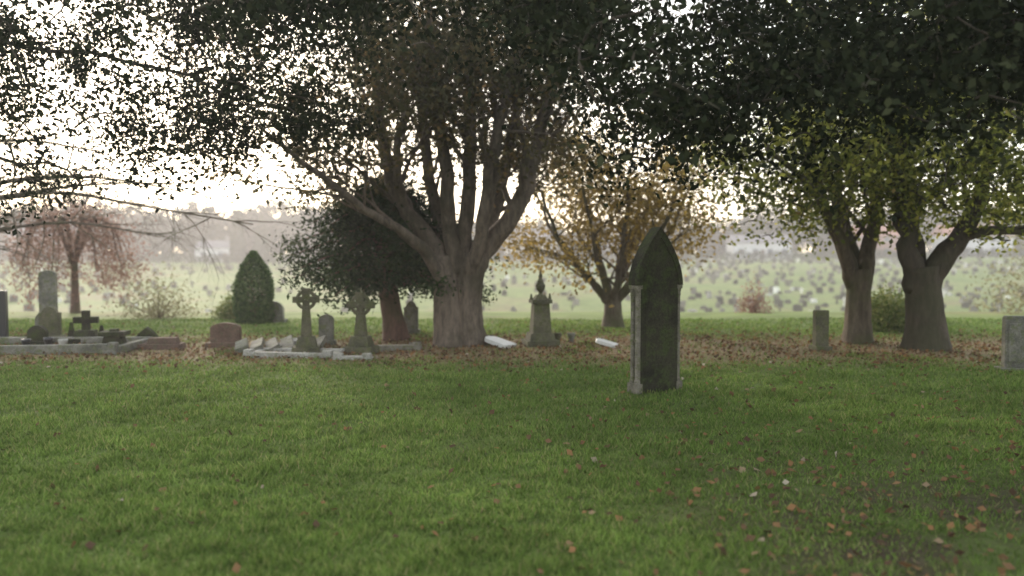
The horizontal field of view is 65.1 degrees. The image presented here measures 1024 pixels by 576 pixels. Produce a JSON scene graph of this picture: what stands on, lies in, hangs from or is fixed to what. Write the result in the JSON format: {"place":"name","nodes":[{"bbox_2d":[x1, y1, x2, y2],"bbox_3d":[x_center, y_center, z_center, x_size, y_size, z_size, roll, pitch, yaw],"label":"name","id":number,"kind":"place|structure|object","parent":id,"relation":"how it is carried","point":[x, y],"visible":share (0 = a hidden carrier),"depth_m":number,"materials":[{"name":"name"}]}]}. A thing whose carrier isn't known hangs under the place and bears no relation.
{"place":"outdoors","nodes":[
{"label":"outdoors","id":0,"kind":"place"},
{"bbox_2d":[279,338,296,347],"bbox_3d":[-3.729,0.920,13.291,0.450,0.060,0.300,-19,14,-36],"label":"fallen marble tablet","id":1,"kind":"object","parent":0,"point":[295,340],"visible":0.19,"depth_m":13.24,"materials":[{"name":"white stone"}]},
{"bbox_2d":[0,252,1023,575],"bbox_3d":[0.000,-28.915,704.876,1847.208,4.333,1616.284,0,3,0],"label":"ground","id":2,"kind":"structure","parent":0,"point":[590,306],"depth_m":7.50,"materials":[{"name":"green plant"}]},
{"bbox_2d":[0,290,8,336],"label":"headstone","id":3,"kind":"object","parent":2,"relation":"on","point":[4,327],"visible":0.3,"depth_m":13.89,"materials":[{"name":"black stone"}]},
{"bbox_2d":[20,338,30,344],"bbox_3d":[-7.850,0.907,12.954,0.150,0.170,0.146,0,3,0],"label":"grave vase","id":4,"kind":"object","parent":2,"relation":"on","point":[26,341],"visible":0.69,"depth_m":12.90,"materials":[{"name":"black stone"}]},
{"bbox_2d":[35,314,38,324],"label":"headstone","id":5,"kind":"object","parent":2,"relation":"on","point":[36,321],"visible":0.11,"depth_m":14.56,"materials":[{"name":"grey stone"}]},
{"bbox_2d":[27,325,52,344],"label":"headstone","id":6,"kind":"object","parent":2,"relation":"on","point":[36,334],"visible":0.61,"depth_m":13.39,"materials":[{"name":"stone"}]},
{"bbox_2d":[38,270,57,312],"bbox_3d":[-9.150,0.275,15.829,0.375,1.250,0.352,-1,3,-17],"label":"headstone","id":7,"kind":"object","parent":2,"relation":"on","point":[47,281],"visible":0.65,"depth_m":15.74,"materials":[{"name":"grey stone"}]},
{"bbox_2d":[43,337,53,344],"bbox_3d":[-7.600,0.896,13.154,0.150,0.170,0.146,0,3,0],"label":"grave vase","id":8,"kind":"object","parent":2,"relation":"on","point":[48,340],"visible":0.71,"depth_m":13.11,"materials":[{"name":"black stone"}]},
{"bbox_2d":[9,236,93,260],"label":"walls","id":9,"kind":"structure","parent":2,"relation":"on","point":[45,247],"depth_m":165.79,"materials":[{"name":"beige brick"}]},
{"bbox_2d":[7,220,83,236],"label":"roof","id":10,"kind":"structure","parent":9,"relation":"on","point":[41,230],"depth_m":167.02,"materials":[{"name":"stone"}]},
{"bbox_2d":[38,306,65,336],"bbox_3d":[-8.200,0.648,14.244,0.425,0.648,0.264,-1,3,-11],"label":"headstone","id":11,"kind":"object","parent":2,"relation":"on","point":[50,318],"visible":0.64,"depth_m":14.19,"materials":[{"name":"stone"}]},
{"bbox_2d":[58,339,67,343],"bbox_3d":[-7.250,0.909,12.955,0.150,0.170,0.146,0,3,0],"label":"grave vase","id":12,"kind":"object","parent":2,"relation":"on","point":[62,341],"visible":0.58,"depth_m":12.90,"materials":[{"name":"stone"}]},
{"bbox_2d":[0,336,152,354],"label":"grave kerb","id":13,"kind":"structure","parent":2,"relation":"on","point":[114,348],"depth_m":12.38,"materials":[{"name":"grey stone"}]},
{"bbox_2d":[0,183,161,313],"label":"weeping cherry tree","id":14,"kind":"object","parent":2,"relation":"on","point":[68,247],"visible":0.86,"depth_m":21.65,"materials":[{"name":"brown plant"}]},
{"bbox_2d":[67,310,103,343],"bbox_3d":[-7.350,0.701,13.846,0.598,0.630,0.400,-1,3,-11],"label":"cross headstone","id":15,"kind":"object","parent":2,"relation":"on","point":[85,320],"visible":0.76,"depth_m":13.78,"materials":[{"name":"stone"}]},
{"bbox_2d":[97,328,131,351],"bbox_3d":[-6.420,0.865,12.953,0.500,0.420,0.420,0,3,-9],"label":"stone pedestal","id":16,"kind":"object","parent":2,"relation":"on","point":[114,335],"visible":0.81,"depth_m":12.84,"materials":[{"name":"grey stone"}]},
{"bbox_2d":[136,327,158,336],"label":"headstone","id":17,"kind":"object","parent":2,"relation":"on","point":[147,331],"visible":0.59,"depth_m":13.78,"materials":[{"name":"stone"}]},
{"bbox_2d":[98,261,214,320],"bbox_3d":[-8.607,-0.069,19.489,2.482,1.697,2.636,0,3,0],"label":"dry shrub","id":18,"kind":"object","parent":2,"relation":"on","point":[159,314],"visible":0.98,"depth_m":19.44,"materials":[{"name":"beige plant"}]},
{"bbox_2d":[135,337,186,349],"bbox_3d":[-5.900,0.933,13.356,0.847,0.220,0.347,0,3,-6],"label":"ledger stone","id":19,"kind":"object","parent":2,"relation":"on","point":[158,343],"visible":0.73,"depth_m":13.26,"materials":[{"name":"red stone"}]},
{"bbox_2d":[0,32,325,322],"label":"bare tree","id":20,"kind":"object","parent":2,"relation":"on","point":[120,201],"visible":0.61,"depth_m":15.65,"materials":[{"name":"brown plant"}]},
{"bbox_2d":[0,0,395,244],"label":"holm oak tree","id":21,"kind":"object","parent":2,"relation":"on","point":[8,28],"visible":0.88,"depth_m":8.56,"materials":[{"name":"green plant"}]},
{"bbox_2d":[195,248,236,261],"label":"walls","id":22,"kind":"structure","parent":2,"relation":"on","point":[223,250],"depth_m":165.83,"materials":[{"name":"white paint"}]},
{"bbox_2d":[201,252,222,256],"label":"windows","id":23,"kind":"structure","parent":22,"relation":"attached to","point":[219,253],"depth_m":165.78,"materials":[{"name":"grey glass"}]},
{"bbox_2d":[193,236,234,247],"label":"roof","id":24,"kind":"structure","parent":22,"relation":"on","point":[225,243],"depth_m":167.41,"materials":[{"name":"stone"}]},
{"bbox_2d":[205,322,241,347],"bbox_3d":[-4.850,0.816,13.601,0.625,0.460,0.242,0,3,-3],"label":"headstone","id":25,"kind":"object","parent":2,"relation":"on","point":[225,334],"visible":0.65,"depth_m":13.54,"materials":[{"name":"red stone"}]},
{"bbox_2d":[209,290,247,319],"bbox_3d":[-6.605,0.404,19.027,1.175,0.772,1.071,1,3,24],"label":"evergreen bush","id":26,"kind":"object","parent":2,"relation":"on","point":[223,312],"visible":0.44,"depth_m":18.82,"materials":[{"name":"green plant"}]},
{"bbox_2d":[229,210,246,261],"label":"conifer tree","id":27,"kind":"object","parent":2,"relation":"on","point":[237,235],"visible":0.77,"depth_m":165.85,"materials":[{"name":"green plant"}]},
{"bbox_2d":[230,250,275,323],"bbox_3d":[-5.794,-0.013,18.002,1.008,1.691,0.989,0,3,0],"label":"conical cypress bush","id":28,"kind":"object","parent":2,"relation":"on","point":[259,311],"visible":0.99,"depth_m":17.76,"materials":[{"name":"green plant"}]},
{"bbox_2d":[253,214,271,261],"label":"conifer tree","id":29,"kind":"object","parent":2,"relation":"on","point":[261,229],"visible":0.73,"depth_m":165.92,"materials":[{"name":"green plant"}]},
{"bbox_2d":[270,301,287,322],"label":"headstone","id":30,"kind":"object","parent":2,"relation":"on","point":[279,312],"visible":0.45,"depth_m":18.18,"materials":[{"name":"grey stone"}]},
{"bbox_2d":[235,335,326,352],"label":"broken ledger stones","id":31,"kind":"object","parent":2,"relation":"on","point":[241,345],"visible":0.59,"depth_m":13.00,"materials":[{"name":"grey stone"}]},
{"bbox_2d":[243,347,344,358],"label":"grave kerb","id":32,"kind":"structure","parent":2,"relation":"on","point":[263,352],"depth_m":12.09,"materials":[{"name":"stone"}]},
{"bbox_2d":[291,288,320,352],"bbox_3d":[-3.240,0.546,12.638,0.466,1.090,0.376,0,3,-9],"label":"celtic cross headstone","id":33,"kind":"object","parent":2,"relation":"on","point":[306,341],"visible":0.99,"depth_m":12.58,"materials":[{"name":"stone"}]},
{"bbox_2d":[318,314,336,344],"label":"headstone","id":34,"kind":"object","parent":2,"relation":"on","point":[326,324],"visible":0.69,"depth_m":14.00,"materials":[{"name":"grey stone"}]},
{"bbox_2d":[332,352,372,360],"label":"grave kerb","id":35,"kind":"structure","parent":2,"relation":"on","point":[341,356],"depth_m":11.83,"materials":[{"name":"stone"}]},
{"bbox_2d":[343,292,379,353],"bbox_3d":[-2.420,0.583,12.840,0.517,1.030,0.417,1,3,11],"label":"celtic cross headstone","id":36,"kind":"object","parent":2,"relation":"on","point":[361,340],"visible":0.98,"depth_m":12.78,"materials":[{"name":"stone"}]},
{"bbox_2d":[263,156,509,340],"bbox_3d":[-2.273,-0.666,14.812,4.481,3.466,4.385,0,3,0],"label":"yew tree","id":37,"kind":"object","parent":2,"relation":"on","point":[389,265],"visible":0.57,"depth_m":13.98,"materials":[{"name":"green plant"}]},
{"bbox_2d":[379,341,421,351],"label":"grave kerb","id":38,"kind":"structure","parent":2,"relation":"on","point":[416,345],"depth_m":13.11,"materials":[{"name":"stone"}]},
{"bbox_2d":[404,301,420,333],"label":"headstone","id":39,"kind":"object","parent":2,"relation":"on","point":[411,318],"visible":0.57,"depth_m":15.69,"materials":[{"name":"grey stone"}]},
{"bbox_2d":[128,0,719,347],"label":"lime tree","id":40,"kind":"object","parent":2,"relation":"on","point":[458,255],"visible":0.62,"depth_m":12.91,"materials":[{"name":"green plant"}]},
{"bbox_2d":[484,336,515,347],"bbox_3d":[-0.219,0.902,13.363,0.520,0.070,0.300,17,12,37],"label":"fallen marble tablet","id":41,"kind":"object","parent":2,"relation":"on","point":[498,341],"visible":0.97,"depth_m":13.28,"materials":[{"name":"white stone"}]},
{"bbox_2d":[0,320,1023,575],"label":"fallen leaves","id":42,"kind":"object","parent":2,"relation":"on","point":[746,438],"visible":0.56,"depth_m":11.39,"materials":[{"name":"brown plant"}]},
{"bbox_2d":[0,193,1023,260],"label":"distant trees","id":43,"kind":"object","parent":2,"relation":"on","point":[220,233],"visible":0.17,"depth_m":175.74,"materials":[{"name":"grey plant"}]},
{"bbox_2d":[0,254,1023,311],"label":"distant gravestones","id":44,"kind":"object","parent":2,"relation":"on","point":[778,302],"visible":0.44,"depth_m":98.73,"materials":[{"name":"stone"}]},
{"bbox_2d":[0,247,1023,262],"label":"hedge","id":45,"kind":"object","parent":2,"relation":"on","point":[741,252],"visible":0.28,"depth_m":163.67,"materials":[{"name":"green plant"}]},
{"bbox_2d":[505,240,557,260],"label":"walls","id":46,"kind":"structure","parent":2,"relation":"on","point":[506,251],"depth_m":166.31,"materials":[{"name":"white paint"}]},
{"bbox_2d":[509,241,553,256],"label":"windows","id":47,"kind":"structure","parent":46,"relation":"attached to","point":[526,243],"depth_m":166.20,"materials":[{"name":"grey glass"}]},
{"bbox_2d":[506,226,558,239],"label":"roof","id":48,"kind":"structure","parent":46,"relation":"on","point":[544,235],"depth_m":167.47,"materials":[{"name":"stone"}]},
{"bbox_2d":[521,269,559,346],"bbox_3d":[0.480,0.353,13.530,0.560,1.360,0.500,-1,3,-11],"label":"urn monument","id":49,"kind":"object","parent":2,"relation":"on","point":[539,333],"visible":0.94,"depth_m":13.41,"materials":[{"name":"stone"}]},
{"bbox_2d":[554,332,561,340],"bbox_3d":[0.800,0.871,14.054,0.150,0.170,0.146,0,3,0],"label":"grave vase","id":50,"kind":"object","parent":2,"relation":"on","point":[558,335],"visible":0.69,"depth_m":14.00,"materials":[{"name":"stone"}]},
{"bbox_2d":[567,332,575,342],"bbox_3d":[1.040,0.870,14.054,0.150,0.170,0.146,0,3,0],"label":"grave vase","id":51,"kind":"object","parent":2,"relation":"on","point":[571,336],"visible":0.98,"depth_m":14.01,"materials":[{"name":"grey stone"}]},
{"bbox_2d":[181,0,1023,221],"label":"holm oak tree","id":52,"kind":"object","parent":2,"relation":"on","point":[989,34],"visible":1,"depth_m":5.92,"materials":[{"name":"green plant"}]},
{"bbox_2d":[595,338,617,347],"bbox_3d":[1.577,0.920,13.419,0.360,0.060,0.240,16,8,20],"label":"fallen marble tablet","id":53,"kind":"object","parent":2,"relation":"on","point":[604,342],"visible":1,"depth_m":13.33,"materials":[{"name":"white stone"}]},
{"bbox_2d":[472,68,750,327],"bbox_3d":[2.173,-2.006,17.054,6.060,5.843,5.374,1,3,19],"label":"maple tree","id":54,"kind":"object","parent":2,"relation":"on","point":[611,298],"visible":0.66,"depth_m":16.45,"materials":[{"name":"yellow plant"}]},
{"bbox_2d":[627,227,682,394],"bbox_3d":[1.661,0.276,9.273,0.639,1.957,0.225,-1,3,-25],"label":"gothic headstone","id":55,"kind":"object","parent":2,"relation":"on","point":[655,282],"visible":0.99,"depth_m":9.18,"materials":[{"name":"stone"}]},
{"bbox_2d":[734,271,776,312],"bbox_3d":[6.434,0.135,21.519,1.250,1.164,1.128,0,3,0],"label":"russet shrub","id":56,"kind":"object","parent":2,"relation":"on","point":[754,306],"visible":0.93,"depth_m":21.46,"materials":[{"name":"brown plant"}]},
{"bbox_2d":[726,243,791,258],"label":"walls","id":57,"kind":"structure","parent":2,"relation":"on","point":[748,247],"depth_m":166.30,"materials":[{"name":"white paint"}]},
{"bbox_2d":[725,231,793,242],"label":"roof","id":58,"kind":"structure","parent":57,"relation":"on","point":[733,238],"depth_m":167.70,"materials":[{"name":"stone"}]},
{"bbox_2d":[738,249,786,253],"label":"windows","id":59,"kind":"structure","parent":57,"relation":"attached to","point":[768,250],"depth_m":166.25,"materials":[{"name":"grey glass"}]},
{"bbox_2d":[808,310,832,351],"bbox_3d":[5.020,0.713,13.046,0.275,0.710,0.286,0,3,-6],"label":"headstone","id":60,"kind":"object","parent":2,"relation":"on","point":[820,336],"visible":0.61,"depth_m":12.98,"materials":[{"name":"stone"}]},
{"bbox_2d":[663,0,1012,344],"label":"sycamore tree","id":61,"kind":"object","parent":2,"relation":"on","point":[857,265],"visible":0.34,"depth_m":13.64,"materials":[{"name":"green plant"}]},
{"bbox_2d":[843,281,904,331],"bbox_3d":[7.760,0.364,16.624,1.749,1.090,1.791,0,3,0],"label":"evergreen bush","id":62,"kind":"object","parent":2,"relation":"on","point":[888,311],"visible":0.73,"depth_m":16.33,"materials":[{"name":"green plant"}]},
{"bbox_2d":[857,236,899,257],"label":"walls","id":63,"kind":"structure","parent":2,"relation":"on","point":[887,244],"depth_m":165.76,"materials":[{"name":"beige brick"}]},
{"bbox_2d":[851,223,899,235],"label":"roof","id":64,"kind":"structure","parent":63,"relation":"on","point":[891,233],"depth_m":166.49,"materials":[{"name":"red tile"}]},
{"bbox_2d":[856,237,899,252],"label":"windows","id":65,"kind":"structure","parent":63,"relation":"attached to","point":[886,239],"depth_m":165.66,"materials":[{"name":"grey glass"}]},
{"bbox_2d":[781,0,1023,351],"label":"sycamore tree","id":66,"kind":"object","parent":2,"relation":"on","point":[926,326],"visible":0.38,"depth_m":12.86,"materials":[{"name":"green plant"}]},
{"bbox_2d":[931,235,1013,256],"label":"walls","id":67,"kind":"structure","parent":2,"relation":"on","point":[973,245],"depth_m":166.28,"materials":[{"name":"white paint"}]},
{"bbox_2d":[929,221,994,235],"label":"roof","id":68,"kind":"structure","parent":67,"relation":"on","point":[936,230],"depth_m":168.61,"materials":[{"name":"red tile"}]},
{"bbox_2d":[964,236,1009,252],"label":"windows","id":69,"kind":"structure","parent":67,"relation":"attached to","point":[993,240],"depth_m":166.21,"materials":[{"name":"grey glass"}]},
{"bbox_2d":[960,236,1023,313],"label":"dry shrub","id":70,"kind":"object","parent":2,"relation":"on","point":[1010,309],"visible":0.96,"depth_m":22.54,"materials":[{"name":"brown plant"}]},
{"bbox_2d":[994,315,1023,370],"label":"panelled headstone","id":71,"kind":"object","parent":2,"relation":"on","point":[1012,351],"visible":0.88,"depth_m":10.79,"materials":[{"name":"grey stone"}]},
{"bbox_2d":[0,0,1023,252],"label":"sky","id":72,"kind":"structure","parent":0,"point":[268,167],"materials":[{"name":"white"}]}
]}

